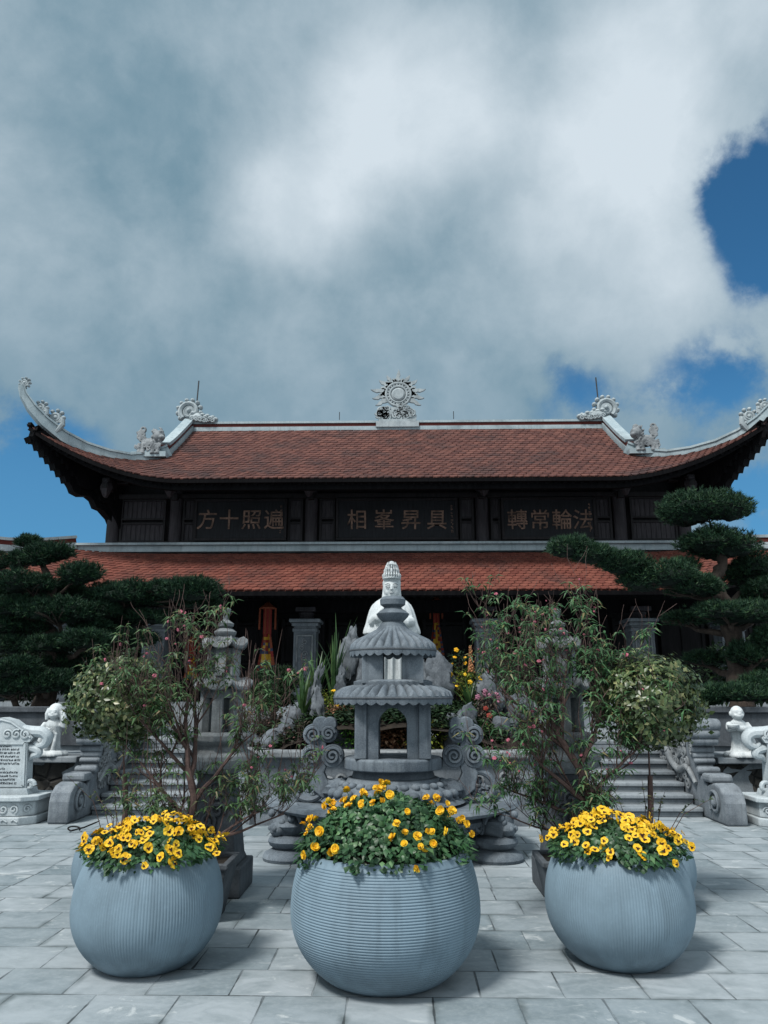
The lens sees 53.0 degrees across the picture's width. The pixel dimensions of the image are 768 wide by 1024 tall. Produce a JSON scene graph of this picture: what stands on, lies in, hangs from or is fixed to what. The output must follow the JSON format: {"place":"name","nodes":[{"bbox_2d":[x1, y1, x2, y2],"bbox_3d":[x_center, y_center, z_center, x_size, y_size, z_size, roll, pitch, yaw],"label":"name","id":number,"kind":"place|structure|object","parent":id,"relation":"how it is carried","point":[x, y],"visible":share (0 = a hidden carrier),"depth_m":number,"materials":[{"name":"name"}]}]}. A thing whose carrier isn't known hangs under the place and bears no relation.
{"place":"outdoors","nodes":[
{"label":"outdoors","id":0,"kind":"place"},
{"bbox_2d":[0,814,767,1023],"bbox_3d":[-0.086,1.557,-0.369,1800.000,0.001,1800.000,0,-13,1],"label":"ground","id":1,"kind":"structure","parent":0,"point":[249,964],"depth_m":4.66,"materials":[{"name":"stone"}]},
{"bbox_2d":[0,717,52,825],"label":"stele","id":2,"kind":"object","parent":1,"relation":"on","point":[24,800],"visible":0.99,"depth_m":10.13,"materials":[{"name":"stone"}]},
{"bbox_2d":[32,756,80,789],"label":"retaining wall","id":3,"kind":"structure","parent":1,"relation":"on","point":[47,775],"depth_m":10.96,"materials":[{"name":"stone"}]},
{"bbox_2d":[37,703,68,756],"bbox_3d":[-4.774,3.143,11.138,0.468,0.734,0.371,0,-13,1],"label":"child statue","id":4,"kind":"object","parent":3,"relation":"on","point":[53,724],"visible":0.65,"depth_m":11.07,"materials":[{"name":"white stone"}]},
{"bbox_2d":[67,820,99,830],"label":"dry twig","id":5,"kind":"object","parent":1,"relation":"on","point":[78,828],"visible":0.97,"depth_m":9.29,"materials":[{"name":"wood"}]},
{"bbox_2d":[71,828,110,888],"bbox_3d":[-2.078,2.828,6.106,0.752,0.528,0.752,0,-13,1],"label":"planter pot","id":6,"kind":"object","parent":1,"relation":"on","point":[77,865],"visible":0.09,"depth_m":5.89,"materials":[{"name":"ceramic"}]},
{"bbox_2d":[61,650,177,832],"bbox_3d":[-2.193,1.897,6.368,0.913,1.509,0.976,0,-13,1],"label":"camellia shrub","id":7,"kind":"object","parent":6,"relation":"on","point":[90,724],"visible":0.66,"depth_m":6.18,"materials":[{"name":"green plant"}]},
{"bbox_2d":[47,713,143,823],"bbox_3d":[-4.132,3.638,11.398,0.450,1.405,2.918,0,-13,1],"label":"stair balustrade","id":8,"kind":"object","parent":1,"relation":"on","point":[70,801],"visible":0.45,"depth_m":10.61,"materials":[{"name":"grey stone"}]},
{"bbox_2d":[91,739,197,814],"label":"staircase","id":9,"kind":"structure","parent":1,"relation":"on","point":[111,800],"depth_m":11.24,"materials":[{"name":"stone"}]},
{"bbox_2d":[70,844,222,977],"bbox_3d":[-1.467,2.458,4.793,0.912,0.640,0.912,0,-13,1],"label":"planter pot","id":10,"kind":"object","parent":1,"relation":"on","point":[141,922],"visible":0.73,"depth_m":4.45,"materials":[{"name":"ceramic"}]},
{"bbox_2d":[73,810,229,876],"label":"pansy plants","id":11,"kind":"object","parent":10,"relation":"on","point":[129,840],"visible":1,"depth_m":4.66,"materials":[{"name":"yellow plant"}]},
{"bbox_2d":[182,608,254,898],"bbox_3d":[-1.439,2.036,6.764,0.572,2.374,0.654,0,-13,1],"label":"stone lantern","id":12,"kind":"object","parent":1,"relation":"on","point":[210,729],"visible":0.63,"depth_m":6.60,"materials":[{"name":"grey stone"}]},
{"bbox_2d":[216,852,240,914],"bbox_3d":[-1.365,2.805,5.756,0.480,0.410,0.480,0,-13,1],"label":"square pot","id":13,"kind":"object","parent":1,"relation":"on","point":[227,862],"visible":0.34,"depth_m":5.78,"materials":[{"name":"stone"}]},
{"bbox_2d":[68,576,328,838],"bbox_3d":[-1.446,1.554,6.100,2.106,2.294,1.232,0,-13,1],"label":"peach tree","id":14,"kind":"object","parent":13,"relation":"on","point":[189,767],"visible":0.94,"depth_m":5.99,"materials":[{"name":"green plant"}]},
{"bbox_2d":[0,369,767,727],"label":"temple","id":15,"kind":"structure","parent":1,"relation":"on","point":[308,529],"depth_m":20.23,"materials":[{"name":"tile"}]},
{"bbox_2d":[4,652,43,700],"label":"door","id":16,"kind":"structure","parent":15,"relation":"in","point":[28,652],"depth_m":22.01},
{"bbox_2d":[94,626,137,656],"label":"door","id":17,"kind":"structure","parent":15,"relation":"in","point":[135,626],"depth_m":22.31,"materials":[{"name":"black wood"}]},
{"bbox_2d":[140,620,185,699],"bbox_3d":[-6.414,4.262,22.206,1.250,2.300,0.100,0,-13,1],"label":"door","id":18,"kind":"structure","parent":15,"relation":"in","point":[177,639],"depth_m":22.21,"materials":[{"name":"brown wood"}]},
{"bbox_2d":[183,614,199,679],"bbox_3d":[-4.735,3.273,19.064,0.313,1.732,0.320,10,-17,-35],"label":"banner","id":19,"kind":"object","parent":15,"relation":"hanging from","point":[191,658],"visible":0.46,"depth_m":18.99,"materials":[{"name":"red fabric"}]},
{"bbox_2d":[184,619,231,700],"bbox_3d":[-5.055,4.256,22.178,1.250,2.300,0.100,0,-13,1],"label":"door","id":20,"kind":"structure","parent":15,"relation":"in","point":[203,626],"depth_m":22.29,"materials":[{"name":"brown wood"}]},
{"bbox_2d":[235,619,278,697],"bbox_3d":[-3.695,4.249,22.151,1.250,2.300,0.100,0,-13,1],"label":"door","id":21,"kind":"structure","parent":15,"relation":"in","point":[254,636],"depth_m":22.25,"materials":[{"name":"brown wood"}]},
{"bbox_2d":[257,602,276,670],"bbox_3d":[-2.899,3.110,19.063,0.390,1.764,0.400,10,-17,-36],"label":"banner","id":22,"kind":"object","parent":15,"relation":"hanging from","point":[266,643],"visible":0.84,"depth_m":19.07,"materials":[{"name":"fabric"}]},
{"bbox_2d":[280,619,324,695],"bbox_3d":[-2.335,4.242,22.123,1.250,2.300,0.100,0,-13,1],"label":"door","id":23,"kind":"structure","parent":15,"relation":"in","point":[287,637],"depth_m":22.20,"materials":[{"name":"brown wood"}]},
{"bbox_2d":[327,619,365,699],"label":"door","id":24,"kind":"structure","parent":15,"relation":"in","point":[342,630],"depth_m":22.25,"materials":[{"name":"brown wood"}]},
{"bbox_2d":[429,597,443,654],"bbox_3d":[1.391,3.009,20.434,0.313,1.548,0.320,-11,-17,38],"label":"banner","id":25,"kind":"object","parent":15,"relation":"hanging from","point":[436,638],"visible":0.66,"depth_m":20.40,"materials":[{"name":"fabric"}]},
{"bbox_2d":[423,619,467,699],"bbox_3d":[1.744,4.223,22.040,1.250,2.300,0.100,0,-13,1],"label":"door","id":26,"kind":"structure","parent":15,"relation":"in","point":[453,637],"depth_m":22.16,"materials":[{"name":"brown wood"}]},
{"bbox_2d":[469,619,515,694],"bbox_3d":[3.104,4.216,22.012,1.250,2.300,0.100,0,-13,1],"label":"door","id":27,"kind":"structure","parent":15,"relation":"in","point":[511,628],"depth_m":22.09,"materials":[{"name":"black wood"}]},
{"bbox_2d":[517,619,560,694],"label":"door","id":28,"kind":"structure","parent":15,"relation":"in","point":[542,630],"depth_m":22.06,"materials":[{"name":"black wood"}]},
{"bbox_2d":[564,619,609,699],"bbox_3d":[5.823,4.203,21.957,1.250,2.300,0.100,0,-13,1],"label":"door","id":29,"kind":"structure","parent":15,"relation":"in","point":[606,627],"depth_m":22.09,"materials":[{"name":"brown wood"}]},
{"bbox_2d":[611,619,658,691],"bbox_3d":[7.183,4.196,21.929,1.250,2.300,0.100,0,-13,1],"label":"door","id":30,"kind":"structure","parent":15,"relation":"in","point":[619,637],"depth_m":22.04,"materials":[{"name":"black wood"}]},
{"bbox_2d":[659,619,708,685],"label":"door","id":31,"kind":"structure","parent":15,"relation":"in","point":[676,639],"depth_m":21.98,"materials":[{"name":"black wood"}]},
{"bbox_2d":[707,624,754,682],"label":"door","id":32,"kind":"structure","parent":15,"relation":"in","point":[748,631],"depth_m":22.00,"materials":[{"name":"black wood"}]},
{"bbox_2d":[290,836,480,996],"bbox_3d":[0.009,2.375,4.575,1.125,0.700,1.125,0,-13,1],"label":"planter pot","id":33,"kind":"object","parent":1,"relation":"on","point":[377,933],"visible":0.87,"depth_m":4.14,"materials":[{"name":"ceramic"}]},
{"bbox_2d":[292,779,479,875],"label":"pansy plants","id":34,"kind":"object","parent":33,"relation":"on","point":[390,813],"visible":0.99,"depth_m":4.41,"materials":[{"name":"green plant"}]},
{"bbox_2d":[238,707,544,826],"bbox_3d":[0.168,3.480,11.151,4.980,1.597,2.810,0,-13,1],"label":"rockery basin","id":35,"kind":"object","parent":1,"relation":"on","point":[445,771],"visible":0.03,"depth_m":9.84,"materials":[{"name":"grey stone"}]},
{"bbox_2d":[243,716,263,731],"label":"garden bush","id":36,"kind":"object","parent":35,"relation":"on","point":[254,723],"visible":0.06,"depth_m":11.77,"materials":[{"name":"green plant"}]},
{"bbox_2d":[247,733,263,746],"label":"garden rock","id":37,"kind":"object","parent":35,"relation":"on","point":[256,741],"visible":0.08,"depth_m":10.66,"materials":[{"name":"grey stone"}]},
{"bbox_2d":[246,705,288,734],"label":"garden bush","id":38,"kind":"object","parent":35,"relation":"on","point":[276,716],"visible":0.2,"depth_m":11.06,"materials":[{"name":"green plant"}]},
{"bbox_2d":[244,664,305,723],"bbox_3d":[-1.678,2.926,11.746,1.067,1.260,1.145,0,-13,1],"label":"clipped bush","id":39,"kind":"object","parent":35,"relation":"on","point":[280,682],"visible":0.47,"depth_m":11.68,"materials":[{"name":"green plant"}]},
{"bbox_2d":[259,718,308,748],"bbox_3d":[-1.363,3.201,10.560,0.737,0.719,0.614,-3,-14,13],"label":"garden rock","id":40,"kind":"object","parent":35,"relation":"on","point":[269,732],"visible":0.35,"depth_m":10.46,"materials":[{"name":"grey stone"}]},
{"bbox_2d":[280,706,305,721],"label":"garden rock","id":41,"kind":"object","parent":40,"relation":"on","point":[292,712],"visible":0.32,"depth_m":10.90,"materials":[{"name":"grey stone"}]},
{"bbox_2d":[275,720,312,748],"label":"garden bush","id":42,"kind":"object","parent":35,"relation":"on","point":[301,726],"visible":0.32,"depth_m":10.36,"materials":[{"name":"green plant"}]},
{"bbox_2d":[289,671,322,712],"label":"strap leaf plant","id":43,"kind":"object","parent":35,"relation":"on","point":[302,699],"visible":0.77,"depth_m":11.00,"materials":[{"name":"green plant"}]},
{"bbox_2d":[306,662,324,713],"bbox_3d":[-1.060,2.798,11.181,0.393,1.230,0.160,0,-13,1],"label":"garden rock","id":44,"kind":"object","parent":35,"relation":"on","point":[316,681],"visible":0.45,"depth_m":11.22,"materials":[{"name":"grey stone"}]},
{"bbox_2d":[292,651,338,696],"bbox_3d":[-0.963,2.503,11.337,0.708,0.991,0.582,11,-17,-38],"label":"strap leaf plant","id":45,"kind":"object","parent":35,"relation":"on","point":[311,669],"visible":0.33,"depth_m":11.36,"materials":[{"name":"green plant"}]},
{"bbox_2d":[309,685,327,717],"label":"garden rock","id":46,"kind":"object","parent":35,"relation":"on","point":[318,705],"visible":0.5,"depth_m":10.84,"materials":[{"name":"grey stone"}]},
{"bbox_2d":[310,689,340,711],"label":"garden bush","id":47,"kind":"object","parent":35,"relation":"on","point":[327,701],"visible":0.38,"depth_m":11.05,"materials":[{"name":"green plant"}]},
{"bbox_2d":[315,632,347,701],"bbox_3d":[-0.782,2.435,11.854,0.469,1.168,0.336,7,-15,-26],"label":"strap leaf plant","id":48,"kind":"object","parent":35,"relation":"on","point":[335,664],"visible":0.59,"depth_m":11.84,"materials":[{"name":"green plant"}]},
{"bbox_2d":[316,613,349,671],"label":"strap leaf plant","id":49,"kind":"object","parent":35,"relation":"on","point":[336,642],"visible":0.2,"depth_m":12.52,"materials":[{"name":"green plant"}]},
{"bbox_2d":[325,704,352,717],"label":"garden bush","id":50,"kind":"object","parent":35,"relation":"on","point":[337,708],"visible":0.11,"depth_m":10.67,"materials":[{"name":"green plant"}]},
{"bbox_2d":[333,663,345,691],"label":"garden rock","id":51,"kind":"object","parent":35,"relation":"on","point":[340,683],"visible":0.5,"depth_m":11.60,"materials":[{"name":"grey stone"}]},
{"bbox_2d":[330,729,354,748],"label":"bush","id":52,"kind":"object","parent":35,"relation":"on","point":[343,745],"visible":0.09,"depth_m":10.35,"materials":[{"name":"green plant"}]},
{"bbox_2d":[337,625,358,685],"bbox_3d":[-0.547,2.268,12.116,0.418,1.004,0.295,0,-13,1],"label":"garden rock","id":53,"kind":"object","parent":35,"relation":"on","point":[349,662],"visible":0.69,"depth_m":12.00,"materials":[{"name":"grey stone"}]},
{"bbox_2d":[328,729,380,748],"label":"garden bush","id":54,"kind":"object","parent":35,"relation":"on","point":[350,733],"visible":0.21,"depth_m":10.25,"materials":[{"name":"green plant"}]},
{"bbox_2d":[356,658,361,680],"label":"garden rock","id":55,"kind":"object","parent":35,"relation":"on","point":[359,673],"visible":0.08,"depth_m":11.91,"materials":[{"name":"grey stone"}]},
{"bbox_2d":[363,561,420,678],"bbox_3d":[0.126,2.145,12.339,1.198,2.745,1.198,0,-13,1],"label":"goddess statue","id":56,"kind":"object","parent":35,"relation":"on","point":[391,576],"visible":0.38,"depth_m":12.31,"materials":[{"name":"white stone"}]},
{"bbox_2d":[248,699,536,748],"bbox_3d":[0.176,3.091,11.393,4.401,1.022,2.624,0,-13,1],"label":"ground cover","id":57,"kind":"object","parent":35,"relation":"on","point":[394,714],"visible":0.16,"depth_m":10.51,"materials":[{"name":"green plant"}]},
{"bbox_2d":[380,727,406,748],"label":"garden bush","id":58,"kind":"object","parent":35,"relation":"on","point":[393,744],"visible":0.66,"depth_m":10.36,"materials":[{"name":"plant"}]},
{"bbox_2d":[380,727,406,745],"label":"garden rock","id":59,"kind":"object","parent":35,"relation":"on","point":[391,736],"visible":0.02,"depth_m":11.33,"materials":[{"name":"stone"}]},
{"bbox_2d":[381,727,406,746],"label":"garden bush","id":60,"kind":"object","parent":35,"relation":"on","point":[398,734],"visible":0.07,"depth_m":11.04,"materials":[{"name":"green plant"}]},
{"bbox_2d":[397,721,447,748],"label":"garden bush","id":61,"kind":"object","parent":35,"relation":"on","point":[433,738],"visible":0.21,"depth_m":10.31,"materials":[{"name":"green plant"}]},
{"bbox_2d":[423,660,425,679],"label":"garden rock","id":62,"kind":"object","parent":35,"relation":"on","point":[424,670],"visible":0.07,"depth_m":11.96,"materials":[{"name":"grey stone"}]},
{"bbox_2d":[431,705,441,748],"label":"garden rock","id":63,"kind":"object","parent":35,"relation":"on","point":[440,742],"visible":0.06,"depth_m":10.72,"materials":[{"name":"grey stone"}]},
{"bbox_2d":[424,650,456,698],"bbox_3d":[0.852,2.579,11.601,0.512,0.992,0.392,0,-13,1],"label":"garden rock","id":64,"kind":"object","parent":35,"relation":"on","point":[438,668],"visible":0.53,"depth_m":11.52,"materials":[{"name":"grey stone"}]},
{"bbox_2d":[447,648,467,699],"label":"garden bush","id":65,"kind":"object","parent":35,"relation":"on","point":[455,663],"visible":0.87,"depth_m":11.92,"materials":[{"name":"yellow plant"}]},
{"bbox_2d":[441,702,480,746],"bbox_3d":[1.063,3.092,10.464,0.582,1.008,0.450,0,-13,1],"label":"garden rock","id":66,"kind":"object","parent":35,"relation":"on","point":[471,712],"visible":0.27,"depth_m":10.47,"materials":[{"name":"grey stone"}]},
{"bbox_2d":[451,666,481,704],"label":"garden bush","id":67,"kind":"object","parent":35,"relation":"on","point":[466,677],"visible":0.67,"depth_m":11.55,"materials":[{"name":"green plant"}]},
{"bbox_2d":[453,677,479,707],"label":"strap leaf plant","id":68,"kind":"object","parent":35,"relation":"on","point":[468,696],"visible":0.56,"depth_m":11.21,"materials":[{"name":"green plant"}]},
{"bbox_2d":[467,645,474,691],"bbox_3d":[1.312,2.502,11.508,0.117,1.016,0.124,0,-13,1],"label":"flower spike","id":69,"kind":"object","parent":35,"relation":"on","point":[471,669],"visible":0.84,"depth_m":11.53,"materials":[{"name":"orange plant"}]},
{"bbox_2d":[458,720,504,748],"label":"garden bush","id":70,"kind":"object","parent":35,"relation":"on","point":[480,725],"visible":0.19,"depth_m":10.32,"materials":[{"name":"green plant"}]},
{"bbox_2d":[472,671,504,713],"bbox_3d":[1.547,2.741,11.449,0.492,0.745,0.385,0,-13,1],"label":"garden rock","id":71,"kind":"object","parent":35,"relation":"on","point":[486,682],"visible":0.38,"depth_m":11.36,"materials":[{"name":"grey stone"}]},
{"bbox_2d":[472,688,504,713],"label":"garden bush","id":72,"kind":"object","parent":35,"relation":"on","point":[479,697],"visible":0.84,"depth_m":11.08,"materials":[{"name":"pink plant"}]},
{"bbox_2d":[479,653,520,710],"bbox_3d":[1.833,2.679,11.850,0.742,1.070,0.633,0,-13,1],"label":"garden bush","id":73,"kind":"object","parent":35,"relation":"on","point":[515,668],"visible":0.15,"depth_m":11.85,"materials":[{"name":"green plant"}]},
{"bbox_2d":[482,716,518,748],"bbox_3d":[1.616,3.173,10.733,0.718,0.659,0.580,0,-13,1],"label":"garden rock","id":74,"kind":"object","parent":35,"relation":"on","point":[496,721],"visible":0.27,"depth_m":10.58,"materials":[{"name":"grey stone"}]},
{"bbox_2d":[474,702,493,724],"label":"garden bush","id":75,"kind":"object","parent":74,"relation":"on","point":[481,713],"visible":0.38,"depth_m":10.73,"materials":[{"name":"green plant"}]},
{"bbox_2d":[500,693,536,724],"bbox_3d":[2.017,3.062,11.464,0.476,0.978,0.484,11,-17,-40],"label":"garden rock","id":76,"kind":"object","parent":35,"relation":"on","point":[506,708],"visible":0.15,"depth_m":11.39,"materials":[{"name":"grey stone"}]},
{"bbox_2d":[262,595,523,865],"bbox_3d":[0.102,2.310,8.701,2.770,2.739,2.770,0,-13,1],"label":"pagoda","id":77,"kind":"object","parent":1,"relation":"on","point":[412,695],"visible":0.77,"depth_m":8.31,"materials":[{"name":"grey stone"}]},
{"bbox_2d":[33,728,761,791],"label":"terrace","id":78,"kind":"structure","parent":1,"relation":"on","point":[740,778],"depth_m":11.28,"materials":[{"name":"stone"}]},
{"bbox_2d":[0,628,71,705],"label":"garden bush","id":79,"kind":"object","parent":78,"relation":"on","point":[25,695],"visible":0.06,"depth_m":15.87,"materials":[{"name":"green plant"}]},
{"bbox_2d":[0,706,97,744],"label":"wall","id":80,"kind":"structure","parent":78,"relation":"on","point":[31,715],"depth_m":12.65,"materials":[{"name":"stone"}]},
{"bbox_2d":[0,531,123,705],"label":"cloud pruned pine","id":81,"kind":"object","parent":78,"relation":"on","point":[26,620],"visible":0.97,"depth_m":14.17,"materials":[{"name":"green plant"}]},
{"bbox_2d":[56,646,144,702],"bbox_3d":[-6.031,3.388,16.213,2.044,1.683,2.037,7,-15,-26],"label":"garden bush","id":82,"kind":"object","parent":78,"relation":"on","point":[89,651],"visible":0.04,"depth_m":16.01,"materials":[{"name":"green plant"}]},
{"bbox_2d":[64,572,228,711],"bbox_3d":[-4.518,2.695,14.587,3.090,3.124,1.563,0,-13,1],"label":"cloud pruned pine","id":83,"kind":"object","parent":78,"relation":"on","point":[156,591],"visible":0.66,"depth_m":14.57,"materials":[{"name":"green plant"}]},
{"bbox_2d":[542,485,767,706],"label":"cloud pruned pine","id":84,"kind":"object","parent":78,"relation":"on","point":[685,577],"visible":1,"depth_m":14.21,"materials":[{"name":"green plant"}]},
{"bbox_2d":[677,707,767,745],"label":"wall","id":85,"kind":"structure","parent":78,"relation":"on","point":[755,716],"depth_m":12.42,"materials":[{"name":"stone"}]},
{"bbox_2d":[691,635,767,706],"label":"garden bush","id":86,"kind":"object","parent":78,"relation":"on","point":[723,679],"visible":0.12,"depth_m":16.00,"materials":[{"name":"green plant"}]},
{"bbox_2d":[692,622,767,706],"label":"cloud pruned pine","id":87,"kind":"object","parent":78,"relation":"on","point":[753,687],"visible":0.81,"depth_m":12.61,"materials":[{"name":"green plant"}]},
{"bbox_2d":[532,850,551,895],"bbox_3d":[1.407,2.822,5.827,0.480,0.410,0.480,0,-13,1],"label":"square pot","id":88,"kind":"object","parent":1,"relation":"on","point":[542,858],"visible":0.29,"depth_m":5.89,"materials":[{"name":"stone"}]},
{"bbox_2d":[451,548,691,833],"bbox_3d":[1.452,1.434,6.206,1.908,2.584,1.398,0,-13,1],"label":"peach tree","id":89,"kind":"object","parent":88,"relation":"on","point":[590,798],"visible":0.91,"depth_m":6.07,"materials":[{"name":"green plant"}]},
{"bbox_2d":[528,609,600,896],"bbox_3d":[1.583,2.045,6.800,0.572,2.374,0.654,0,-13,1],"label":"stone lantern","id":90,"kind":"object","parent":1,"relation":"on","point":[573,706],"visible":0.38,"depth_m":6.66,"materials":[{"name":"grey stone"}]},
{"bbox_2d":[545,846,695,973],"bbox_3d":[1.480,2.474,4.859,0.912,0.640,0.912,0,-13,1],"label":"planter pot","id":91,"kind":"object","parent":1,"relation":"on","point":[613,915],"visible":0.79,"depth_m":4.51,"materials":[{"name":"ceramic"}]},
{"bbox_2d":[539,805,695,873],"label":"pansy plants","id":92,"kind":"object","parent":91,"relation":"on","point":[603,835],"visible":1,"depth_m":4.74,"materials":[{"name":"yellow plant"}]},
{"bbox_2d":[587,739,702,816],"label":"staircase","id":93,"kind":"structure","parent":1,"relation":"on","point":[677,798],"depth_m":11.09,"materials":[{"name":"stone"}]},
{"bbox_2d":[663,831,696,891],"bbox_3d":[2.051,2.813,6.041,0.752,0.528,0.752,0,-13,1],"label":"planter pot","id":94,"kind":"object","parent":1,"relation":"on","point":[690,866],"visible":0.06,"depth_m":5.81,"materials":[{"name":"ceramic"}]},
{"bbox_2d":[584,647,714,828],"bbox_3d":[2.179,1.876,6.291,0.987,1.522,0.988,-11,-17,38],"label":"camellia shrub","id":95,"kind":"object","parent":94,"relation":"on","point":[664,669],"visible":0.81,"depth_m":6.12,"materials":[{"name":"green plant"}]},
{"bbox_2d":[657,717,747,826],"bbox_3d":[4.456,3.596,11.223,0.450,1.405,2.918,0,-13,1],"label":"stair balustrade","id":96,"kind":"object","parent":1,"relation":"on","point":[700,775],"visible":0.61,"depth_m":10.62,"materials":[{"name":"grey stone"}]},
{"bbox_2d":[714,757,762,791],"bbox_3d":[8.654,3.826,10.788,8.000,0.758,0.500,0,-13,1],"label":"stone bench","id":97,"kind":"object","parent":1,"relation":"on","point":[755,776],"depth_m":10.78,"materials":[{"name":"stone"}]},
{"bbox_2d":[723,706,755,757],"bbox_3d":[5.032,3.110,10.925,0.507,0.699,0.378,4,-14,-15],"label":"child statue","id":98,"kind":"object","parent":97,"relation":"on","point":[736,726],"visible":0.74,"depth_m":10.84,"materials":[{"name":"white stone"}]},
{"bbox_2d":[741,726,767,826],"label":"stele","id":99,"kind":"object","parent":1,"relation":"on","point":[757,807],"visible":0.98,"depth_m":10.00,"materials":[{"name":"stone"}]},
{"bbox_2d":[0,0,767,542],"label":"sky","id":100,"kind":"structure","parent":0,"point":[284,209],"materials":[{"name":"white"}]}
]}

